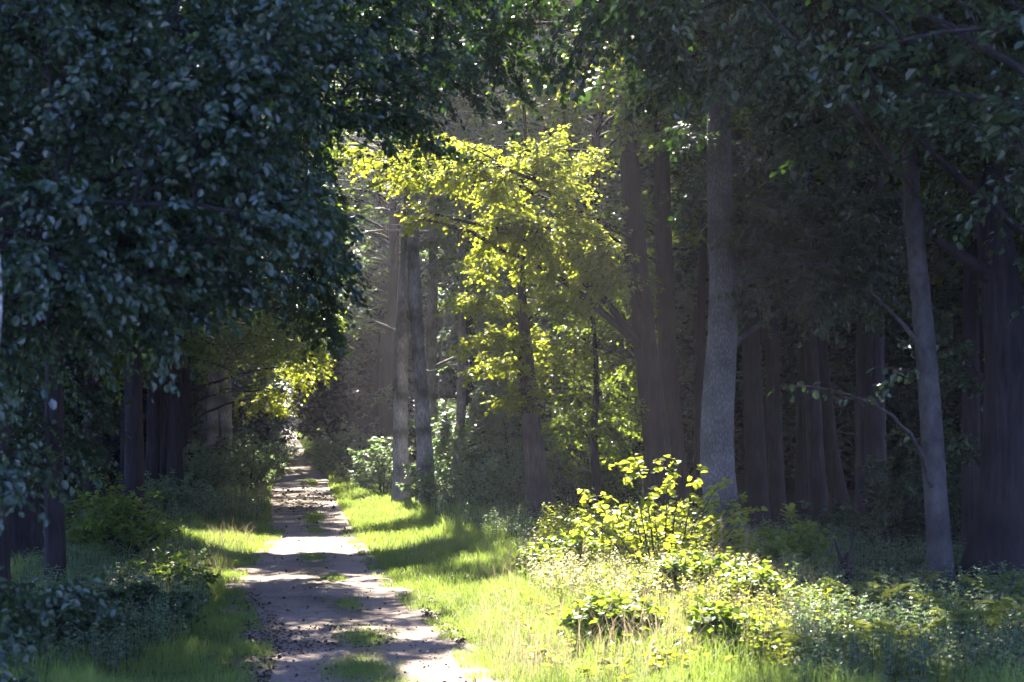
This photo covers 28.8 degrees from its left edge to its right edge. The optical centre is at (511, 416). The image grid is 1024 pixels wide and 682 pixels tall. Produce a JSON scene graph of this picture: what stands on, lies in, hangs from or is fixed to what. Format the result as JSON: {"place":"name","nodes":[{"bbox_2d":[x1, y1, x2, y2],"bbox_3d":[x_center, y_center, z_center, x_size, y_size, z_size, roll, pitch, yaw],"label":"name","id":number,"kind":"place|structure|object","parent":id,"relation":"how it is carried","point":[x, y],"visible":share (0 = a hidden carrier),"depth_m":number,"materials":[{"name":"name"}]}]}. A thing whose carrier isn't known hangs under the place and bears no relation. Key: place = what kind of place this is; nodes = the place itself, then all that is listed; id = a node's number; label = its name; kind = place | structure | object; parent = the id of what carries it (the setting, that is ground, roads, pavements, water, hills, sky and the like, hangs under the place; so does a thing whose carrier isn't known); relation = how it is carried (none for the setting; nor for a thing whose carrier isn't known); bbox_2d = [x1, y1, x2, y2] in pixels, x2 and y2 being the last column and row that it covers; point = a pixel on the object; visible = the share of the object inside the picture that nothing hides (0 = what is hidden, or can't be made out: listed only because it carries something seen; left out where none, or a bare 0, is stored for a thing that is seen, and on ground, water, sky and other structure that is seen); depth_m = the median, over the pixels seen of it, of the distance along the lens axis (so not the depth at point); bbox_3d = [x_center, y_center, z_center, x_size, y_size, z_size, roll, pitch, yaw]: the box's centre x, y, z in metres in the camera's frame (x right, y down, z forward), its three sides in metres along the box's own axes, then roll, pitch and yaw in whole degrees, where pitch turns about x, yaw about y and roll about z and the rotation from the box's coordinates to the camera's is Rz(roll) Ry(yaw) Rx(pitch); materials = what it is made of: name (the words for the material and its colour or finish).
{"place":"outdoors","nodes":[
{"label":"outdoors","id":0,"kind":"place"},
{"bbox_2d":[226,456,425,681],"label":"track grass","id":1,"kind":"structure","parent":0,"point":[358,667],"depth_m":22.50,"materials":[{"name":"green plant"}]},
{"bbox_2d":[214,430,513,681],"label":"path","id":2,"kind":"structure","parent":0,"point":[352,567],"depth_m":27.75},
{"bbox_2d":[230,478,475,681],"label":"dead leaves","id":3,"kind":"object","parent":2,"relation":"on","point":[426,614],"visible":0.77,"depth_m":23.67,"materials":[{"name":"brown plant"}]},
{"bbox_2d":[0,425,1023,681],"bbox_3d":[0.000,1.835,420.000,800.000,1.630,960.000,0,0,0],"label":"ground","id":4,"kind":"structure","parent":0,"point":[740,479],"depth_m":26.19,"materials":[{"name":"green plant"}]},
{"bbox_2d":[0,47,10,592],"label":"arching tree","id":5,"kind":"object","parent":4,"relation":"on","point":[5,551],"visible":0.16,"depth_m":20.94,"materials":[{"name":"brown plant"}]},
{"bbox_2d":[43,11,66,587],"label":"arching tree","id":6,"kind":"object","parent":4,"relation":"on","point":[54,540],"visible":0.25,"depth_m":26.90,"materials":[{"name":"brown plant"}]},
{"bbox_2d":[0,439,117,681],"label":"leafy bush","id":7,"kind":"object","parent":4,"relation":"on","point":[13,474],"visible":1,"depth_m":13.00,"materials":[{"name":"green plant"}]},
{"bbox_2d":[0,577,148,663],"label":"leafy bush","id":8,"kind":"object","parent":4,"relation":"on","point":[85,619],"visible":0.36,"depth_m":19.73,"materials":[{"name":"green plant"}]},
{"bbox_2d":[83,167,121,512],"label":"arching tree","id":9,"kind":"object","parent":4,"relation":"on","point":[89,485],"depth_m":49.80,"materials":[{"name":"brown plant"}]},
{"bbox_2d":[43,466,185,562],"bbox_3d":[-6.556,1.630,32.985,2.280,1.618,2.275,0,0,-22],"label":"leafy bush","id":10,"kind":"object","parent":4,"relation":"on","point":[114,521],"visible":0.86,"depth_m":32.60,"materials":[{"name":"green plant"}]},
{"bbox_2d":[64,375,167,488],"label":"tree","id":11,"kind":"object","parent":4,"relation":"on","point":[109,442],"visible":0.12,"depth_m":65.92,"materials":[{"name":"green plant"}]},
{"bbox_2d":[81,573,205,632],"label":"leafy bush","id":12,"kind":"object","parent":4,"relation":"on","point":[147,588],"visible":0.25,"depth_m":23.53,"materials":[{"name":"green plant"}]},
{"bbox_2d":[63,360,265,446],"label":"background tree","id":13,"kind":"object","parent":4,"relation":"on","point":[236,384],"depth_m":75.83,"materials":[{"name":"green plant"}]},
{"bbox_2d":[111,468,224,519],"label":"leafy bush","id":14,"kind":"object","parent":4,"relation":"on","point":[191,497],"visible":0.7,"depth_m":45.64,"materials":[{"name":"green plant"}]},
{"bbox_2d":[113,544,222,595],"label":"leafy bush","id":15,"kind":"object","parent":4,"relation":"on","point":[180,560],"visible":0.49,"depth_m":28.30,"materials":[{"name":"green plant"}]},
{"bbox_2d":[0,0,372,429],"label":"lime tree","id":16,"kind":"object","parent":4,"relation":"on","point":[127,241],"visible":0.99,"depth_m":12.60,"materials":[{"name":"green plant"}]},
{"bbox_2d":[8,0,364,566],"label":"lime tree","id":17,"kind":"object","parent":4,"relation":"on","point":[26,531],"visible":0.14,"depth_m":29.88,"materials":[{"name":"green plant"}]},
{"bbox_2d":[40,1,355,528],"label":"arching tree","id":18,"kind":"object","parent":4,"relation":"on","point":[134,476],"visible":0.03,"depth_m":37.85,"materials":[{"name":"brown plant"}]},
{"bbox_2d":[105,72,320,387],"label":"lime tree","id":19,"kind":"object","parent":4,"relation":"on","point":[223,349],"visible":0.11,"depth_m":51.54,"materials":[{"name":"green plant"}]},
{"bbox_2d":[183,439,249,492],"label":"leafy bush","id":20,"kind":"object","parent":4,"relation":"on","point":[216,469],"visible":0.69,"depth_m":57.78,"materials":[{"name":"green plant"}]},
{"bbox_2d":[37,0,419,388],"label":"maple tree","id":21,"kind":"object","parent":4,"relation":"on","point":[327,299],"visible":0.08,"depth_m":34.18,"materials":[{"name":"green plant"}]},
{"bbox_2d":[88,8,369,481],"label":"lime tree","id":22,"kind":"object","parent":4,"relation":"on","point":[163,425],"visible":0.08,"depth_m":53.89,"materials":[{"name":"green plant"}]},
{"bbox_2d":[103,79,369,452],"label":"lime tree","id":23,"kind":"object","parent":4,"relation":"on","point":[212,423],"visible":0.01,"depth_m":68.83,"materials":[{"name":"brown plant"}]},
{"bbox_2d":[106,69,368,448],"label":"lime tree","id":24,"kind":"object","parent":4,"relation":"on","point":[225,416],"visible":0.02,"depth_m":68.82,"materials":[{"name":"green plant"}]},
{"bbox_2d":[206,430,294,490],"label":"leafy bush","id":25,"kind":"object","parent":4,"relation":"on","point":[257,477],"visible":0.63,"depth_m":65.61,"materials":[{"name":"green plant"}]},
{"bbox_2d":[87,12,417,496],"bbox_3d":[-8.984,-8.082,50.708,13.375,21.304,14.195,0,0,0],"label":"lime tree","id":26,"kind":"object","parent":4,"relation":"on","point":[175,433],"visible":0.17,"depth_m":49.88,"materials":[{"name":"green plant"}]},
{"bbox_2d":[0,0,517,438],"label":"lime tree","id":27,"kind":"object","parent":4,"relation":"on","point":[374,116],"visible":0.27,"depth_m":16.09,"materials":[{"name":"green plant"}]},
{"bbox_2d":[182,102,335,485],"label":"broadleaf tree","id":28,"kind":"object","parent":4,"relation":"on","point":[258,402],"visible":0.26,"depth_m":62.44,"materials":[{"name":"green plant"}]},
{"bbox_2d":[232,427,301,478],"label":"leafy bush","id":29,"kind":"object","parent":4,"relation":"on","point":[285,452],"visible":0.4,"depth_m":79.88,"materials":[{"name":"green plant"}]},
{"bbox_2d":[219,155,340,463],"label":"dark shrub tree","id":30,"kind":"object","parent":4,"relation":"on","point":[262,426],"visible":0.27,"depth_m":87.02,"materials":[{"name":"green plant"}]},
{"bbox_2d":[3,0,576,423],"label":"lime tree","id":31,"kind":"object","parent":4,"relation":"on","point":[493,77],"visible":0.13,"depth_m":22.96,"materials":[{"name":"green plant"}]},
{"bbox_2d":[142,14,438,499],"bbox_3d":[-8.459,-7.529,50.591,14.001,20.291,15.838,0,0,0],"label":"lime tree","id":32,"kind":"object","parent":4,"relation":"on","point":[152,463],"visible":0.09,"depth_m":49.85,"materials":[{"name":"green plant"}]},
{"bbox_2d":[250,191,375,447],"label":"spruce tree","id":33,"kind":"object","parent":4,"relation":"on","point":[305,423],"visible":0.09,"depth_m":118.19,"materials":[{"name":"green plant"}]},
{"bbox_2d":[279,130,426,450],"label":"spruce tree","id":34,"kind":"object","parent":4,"relation":"on","point":[337,400],"visible":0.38,"depth_m":100.27,"materials":[{"name":"green plant"}]},
{"bbox_2d":[305,414,411,478],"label":"leafy bush","id":35,"kind":"object","parent":4,"relation":"on","point":[338,453],"visible":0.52,"depth_m":77.59,"materials":[{"name":"green plant"}]},
{"bbox_2d":[335,436,415,494],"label":"leafy bush","id":36,"kind":"object","parent":4,"relation":"on","point":[384,481],"visible":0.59,"depth_m":61.58,"materials":[{"name":"green plant"}]},
{"bbox_2d":[301,65,510,439],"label":"arching tree","id":37,"kind":"object","parent":4,"relation":"on","point":[380,282],"visible":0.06,"depth_m":96.63,"materials":[{"name":"green plant"}]},
{"bbox_2d":[304,36,531,471],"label":"arching tree","id":38,"kind":"object","parent":4,"relation":"on","point":[386,378],"visible":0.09,"depth_m":83.71,"materials":[{"name":"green plant"}]},
{"bbox_2d":[300,0,538,501],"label":"aspen tree","id":39,"kind":"object","parent":4,"relation":"on","point":[400,417],"visible":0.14,"depth_m":56.81,"materials":[{"name":"grey plant"}]},
{"bbox_2d":[316,16,529,398],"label":"background tree","id":40,"kind":"object","parent":4,"relation":"on","point":[424,307],"visible":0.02,"depth_m":100.68,"materials":[{"name":"grey plant"}]},
{"bbox_2d":[343,2,547,501],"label":"aspen tree","id":41,"kind":"object","parent":4,"relation":"on","point":[420,387],"visible":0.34,"depth_m":55.89,"materials":[{"name":"grey plant"}]},
{"bbox_2d":[308,1,585,472],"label":"arching tree","id":42,"kind":"object","parent":4,"relation":"on","point":[449,320],"visible":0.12,"depth_m":75.84,"materials":[{"name":"green plant"}]},
{"bbox_2d":[395,442,506,506],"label":"leafy bush","id":43,"kind":"object","parent":4,"relation":"on","point":[431,477],"visible":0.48,"depth_m":51.77,"materials":[{"name":"green plant"}]},
{"bbox_2d":[361,1,562,489],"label":"aspen tree","id":44,"kind":"object","parent":4,"relation":"on","point":[431,344],"visible":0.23,"depth_m":62.83,"materials":[{"name":"green plant"}]},
{"bbox_2d":[80,518,851,681],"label":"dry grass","id":45,"kind":"structure","parent":4,"relation":"on","point":[545,626],"depth_m":21.10,"materials":[{"name":"plant"}]},
{"bbox_2d":[412,110,523,498],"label":"aspen tree","id":46,"kind":"object","parent":4,"relation":"on","point":[446,439],"visible":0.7,"depth_m":57.84,"materials":[{"name":"green plant"}]},
{"bbox_2d":[321,0,618,474],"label":"arching tree","id":47,"kind":"object","parent":4,"relation":"on","point":[469,329],"visible":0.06,"depth_m":65.86,"materials":[{"name":"green plant"}]},
{"bbox_2d":[433,453,526,509],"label":"leafy bush","id":48,"kind":"object","parent":4,"relation":"on","point":[498,481],"visible":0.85,"depth_m":46.64,"materials":[{"name":"green plant"}]},
{"bbox_2d":[0,477,1023,681],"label":"shade herbs","id":49,"kind":"object","parent":4,"relation":"on","point":[947,639],"visible":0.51,"depth_m":22.22,"materials":[{"name":"green plant"}]},
{"bbox_2d":[458,412,573,506],"bbox_3d":[0.073,1.144,51.933,2.749,2.540,3.358,0,0,34],"label":"leafy bush","id":50,"kind":"object","parent":4,"relation":"on","point":[507,461],"visible":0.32,"depth_m":51.73,"materials":[{"name":"green plant"}]},
{"bbox_2d":[434,30,624,523],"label":"hornbeam tree","id":51,"kind":"object","parent":4,"relation":"on","point":[529,395],"visible":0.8,"depth_m":42.80,"materials":[{"name":"green plant"}]},
{"bbox_2d":[419,1,675,420],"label":"background tree","id":52,"kind":"object","parent":4,"relation":"on","point":[544,321],"visible":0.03,"depth_m":73.62,"materials":[{"name":"green plant"}]},
{"bbox_2d":[476,353,621,489],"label":"understory bush","id":53,"kind":"object","parent":4,"relation":"on","point":[518,426],"visible":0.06,"depth_m":66.23,"materials":[{"name":"green plant"}]},
{"bbox_2d":[407,0,700,464],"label":"arching tree","id":54,"kind":"object","parent":4,"relation":"on","point":[596,129],"visible":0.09,"depth_m":53.21,"materials":[{"name":"green plant"}]},
{"bbox_2d":[328,3,784,522],"bbox_3d":[3.094,-8.582,42.584,10.749,22.320,13.825,0,0,29],"label":"oak tree","id":55,"kind":"object","parent":4,"relation":"on","point":[502,229],"visible":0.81,"depth_m":40.55,"materials":[{"name":"green plant"}]},
{"bbox_2d":[508,529,612,573],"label":"leafy bush","id":56,"kind":"object","parent":4,"relation":"on","point":[562,543],"visible":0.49,"depth_m":29.80,"materials":[{"name":"green plant"}]},
{"bbox_2d":[512,431,640,510],"bbox_3d":[1.652,1.248,49.980,3.375,2.316,3.568,0,0,0],"label":"leafy bush","id":57,"kind":"object","parent":4,"relation":"on","point":[558,497],"visible":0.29,"depth_m":49.68,"materials":[{"name":"green plant"}]},
{"bbox_2d":[484,0,699,345],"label":"arching tree","id":58,"kind":"object","parent":4,"relation":"on","point":[608,168],"visible":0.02,"depth_m":62.07,"materials":[{"name":"green plant"}]},
{"bbox_2d":[534,175,664,516],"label":"maple sapling","id":59,"kind":"object","parent":4,"relation":"on","point":[578,425],"visible":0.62,"depth_m":44.04,"materials":[{"name":"green plant"}]},
{"bbox_2d":[517,338,694,487],"bbox_3d":[3.021,-0.010,65.333,6.100,5.219,5.695,0,0,9],"label":"understory bush","id":60,"kind":"object","parent":4,"relation":"on","point":[686,418],"visible":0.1,"depth_m":64.65,"materials":[{"name":"green plant"}]},
{"bbox_2d":[553,588,666,641],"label":"leafy bush","id":61,"kind":"object","parent":4,"relation":"on","point":[619,599],"visible":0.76,"depth_m":21.22,"materials":[{"name":"green plant"}]},
{"bbox_2d":[557,425,689,512],"bbox_3d":[2.724,1.267,49.052,3.218,2.327,3.388,0,0,0],"label":"leafy bush","id":62,"kind":"object","parent":4,"relation":"on","point":[619,494],"visible":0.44,"depth_m":48.58,"materials":[{"name":"green plant"}]},
{"bbox_2d":[510,3,740,442],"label":"background tree","id":63,"kind":"object","parent":4,"relation":"on","point":[681,294],"visible":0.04,"depth_m":77.30,"materials":[{"name":"green plant"}]},
{"bbox_2d":[520,106,796,479],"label":"background tree","id":64,"kind":"object","parent":4,"relation":"on","point":[683,352],"visible":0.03,"depth_m":74.93,"materials":[{"name":"green plant"}]},
{"bbox_2d":[515,525,802,616],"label":"pale weeds","id":65,"kind":"object","parent":4,"relation":"on","point":[538,571],"visible":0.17,"depth_m":26.55,"materials":[{"name":"green plant"}]},
{"bbox_2d":[556,453,767,569],"bbox_3d":[2.240,1.496,28.980,3.030,1.910,2.837,0,0,-39],"label":"hazel shrub","id":66,"kind":"object","parent":4,"relation":"on","point":[665,523],"visible":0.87,"depth_m":28.96,"materials":[{"name":"green plant"}]},
{"bbox_2d":[457,0,888,543],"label":"elm tree","id":67,"kind":"object","parent":4,"relation":"on","point":[870,425],"visible":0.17,"depth_m":35.83,"materials":[{"name":"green plant"}]},
{"bbox_2d":[498,497,854,681],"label":"meadow herbs","id":68,"kind":"object","parent":4,"relation":"on","point":[559,524],"visible":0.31,"depth_m":22.21,"materials":[{"name":"green plant"}]},
{"bbox_2d":[631,374,741,475],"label":"understory bush","id":69,"kind":"object","parent":4,"relation":"on","point":[689,443],"visible":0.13,"depth_m":74.68,"materials":[{"name":"plant"}]},
{"bbox_2d":[633,547,746,602],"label":"leafy bush","id":70,"kind":"object","parent":4,"relation":"on","point":[676,566],"visible":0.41,"depth_m":24.32,"materials":[{"name":"green plant"}]},
{"bbox_2d":[511,0,898,508],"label":"shaded tree","id":71,"kind":"object","parent":4,"relation":"on","point":[700,330],"visible":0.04,"depth_m":49.89,"materials":[{"name":"brown plant"}]},
{"bbox_2d":[525,30,888,518],"bbox_3d":[4.418,-8.953,46.130,8.754,22.927,12.631,0,0,0],"label":"oak tree","id":72,"kind":"object","parent":4,"relation":"on","point":[662,263],"visible":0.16,"depth_m":45.84,"materials":[{"name":"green plant"}]},
{"bbox_2d":[437,0,1023,249],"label":"elm tree","id":73,"kind":"object","parent":4,"relation":"on","point":[776,48],"visible":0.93,"depth_m":20.35,"materials":[{"name":"green plant"}]},
{"bbox_2d":[569,0,898,522],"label":"shaded tree","id":74,"kind":"object","parent":4,"relation":"on","point":[818,491],"visible":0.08,"depth_m":38.89,"materials":[{"name":"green plant"}]},
{"bbox_2d":[673,596,794,660],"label":"leafy bush","id":75,"kind":"object","parent":4,"relation":"on","point":[710,616],"visible":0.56,"depth_m":19.36,"materials":[{"name":"green plant"}]},
{"bbox_2d":[576,109,909,489],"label":"background tree","id":76,"kind":"object","parent":4,"relation":"on","point":[762,335],"visible":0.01,"depth_m":61.66,"materials":[{"name":"brown plant"}]},
{"bbox_2d":[578,13,932,523],"bbox_3d":[5.648,-8.409,45.190,11.103,21.988,11.708,0,0,0],"label":"shaded tree","id":77,"kind":"object","parent":4,"relation":"on","point":[756,486],"visible":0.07,"depth_m":44.81,"materials":[{"name":"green plant"}]},
{"bbox_2d":[585,13,932,520],"bbox_3d":[6.331,-8.390,47.347,11.547,22.026,12.679,0,0,0],"label":"shaded tree","id":78,"kind":"object","parent":4,"relation":"on","point":[777,494],"visible":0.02,"depth_m":46.85,"materials":[{"name":"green plant"}]},
{"bbox_2d":[688,560,835,615],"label":"leafy bush","id":79,"kind":"object","parent":4,"relation":"on","point":[765,572],"visible":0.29,"depth_m":22.25,"materials":[{"name":"green plant"}]},
{"bbox_2d":[587,146,953,488],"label":"background tree","id":80,"kind":"object","parent":4,"relation":"on","point":[789,482],"visible":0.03,"depth_m":65.22,"materials":[{"name":"green plant"}]},
{"bbox_2d":[732,521,837,580],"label":"leafy bush","id":81,"kind":"object","parent":4,"relation":"on","point":[772,550],"visible":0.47,"depth_m":27.39,"materials":[{"name":"green plant"}]},
{"bbox_2d":[645,118,942,417],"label":"background tree","id":82,"kind":"object","parent":4,"relation":"on","point":[841,354],"visible":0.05,"depth_m":56.79,"materials":[{"name":"green plant"}]},
{"bbox_2d":[644,1,944,560],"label":"alder tree","id":83,"kind":"object","parent":4,"relation":"on","point":[806,279],"visible":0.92,"depth_m":30.82,"materials":[{"name":"grey plant"}]},
{"bbox_2d":[642,9,966,513],"bbox_3d":[7.474,-9.785,48.575,11.344,24.545,12.465,0,0,-44],"label":"background tree","id":84,"kind":"object","parent":4,"relation":"on","point":[801,482],"visible":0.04,"depth_m":48.80,"materials":[{"name":"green plant"}]},
{"bbox_2d":[670,9,950,512],"bbox_3d":[8.033,-7.889,50.160,12.054,21.026,11.238,0,0,-35],"label":"shaded tree","id":85,"kind":"object","parent":4,"relation":"on","point":[837,485],"visible":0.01,"depth_m":49.84,"materials":[{"name":"brown plant"}]},
{"bbox_2d":[781,364,854,490],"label":"understory bush","id":86,"kind":"object","parent":4,"relation":"on","point":[788,440],"visible":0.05,"depth_m":61.79,"materials":[{"name":"plant"}]},
{"bbox_2d":[770,626,887,668],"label":"fern","id":87,"kind":"object","parent":4,"relation":"on","point":[788,634],"visible":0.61,"depth_m":18.39,"materials":[{"name":"green plant"}]},
{"bbox_2d":[779,499,896,546],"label":"leafy bush","id":88,"kind":"object","parent":4,"relation":"on","point":[826,515],"visible":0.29,"depth_m":35.68,"materials":[{"name":"green plant"}]},
{"bbox_2d":[670,0,1023,597],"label":"slim tree","id":89,"kind":"object","parent":4,"relation":"on","point":[813,143],"visible":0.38,"depth_m":24.31,"materials":[{"name":"green plant"}]},
{"bbox_2d":[692,0,1023,599],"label":"lime tree","id":90,"kind":"object","parent":4,"relation":"on","point":[996,535],"visible":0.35,"depth_m":25.76,"materials":[{"name":"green plant"}]},
{"bbox_2d":[816,577,917,613],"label":"fern","id":91,"kind":"object","parent":4,"relation":"on","point":[892,589],"visible":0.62,"depth_m":23.12,"materials":[{"name":"green plant"}]},
{"bbox_2d":[782,308,960,504],"bbox_3d":[10.994,-0.291,55.425,6.730,5.758,6.284,0,0,43],"label":"understory bush","id":92,"kind":"object","parent":4,"relation":"on","point":[846,443],"visible":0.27,"depth_m":54.68,"materials":[{"name":"green plant"}]},
{"bbox_2d":[845,427,955,556],"bbox_3d":[6.054,1.298,31.000,1.563,2.269,1.906,0,0,0],"label":"leafy bush","id":93,"kind":"object","parent":4,"relation":"on","point":[891,526],"visible":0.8,"depth_m":30.83,"materials":[{"name":"green plant"}]},
{"bbox_2d":[838,616,964,650],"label":"fern","id":94,"kind":"object","parent":4,"relation":"on","point":[866,625],"visible":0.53,"depth_m":18.91,"materials":[{"name":"green plant"}]},
{"bbox_2d":[790,82,1023,370],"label":"background tree","id":95,"kind":"object","parent":4,"relation":"on","point":[954,295],"visible":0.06,"depth_m":46.35,"materials":[{"name":"brown plant"}]},
{"bbox_2d":[795,74,1021,498],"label":"shaded tree","id":96,"kind":"object","parent":4,"relation":"on","point":[957,335],"depth_m":54.87,"materials":[{"name":"brown plant"}]},
{"bbox_2d":[825,85,1023,309],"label":"background tree","id":97,"kind":"object","parent":4,"relation":"on","point":[951,277],"visible":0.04,"depth_m":48.21,"materials":[{"name":"green plant"}]},
{"bbox_2d":[903,459,960,553],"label":"leafy bush","id":98,"kind":"object","parent":4,"relation":"on","point":[955,522],"visible":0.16,"depth_m":30.80,"materials":[{"name":"green plant"}]},
{"bbox_2d":[960,192,980,553],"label":"arching tree","id":99,"kind":"object","parent":4,"relation":"on","point":[970,415],"visible":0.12,"depth_m":28.89,"materials":[{"name":"brown plant"}]},
{"bbox_2d":[928,598,1023,640],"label":"fern","id":100,"kind":"object","parent":4,"relation":"on","point":[994,618],"visible":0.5,"depth_m":19.61,"materials":[{"name":"green plant"}]},
{"bbox_2d":[955,570,1023,599],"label":"fern","id":101,"kind":"object","parent":4,"relation":"on","point":[983,580],"visible":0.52,"depth_m":23.78,"materials":[{"name":"green plant"}]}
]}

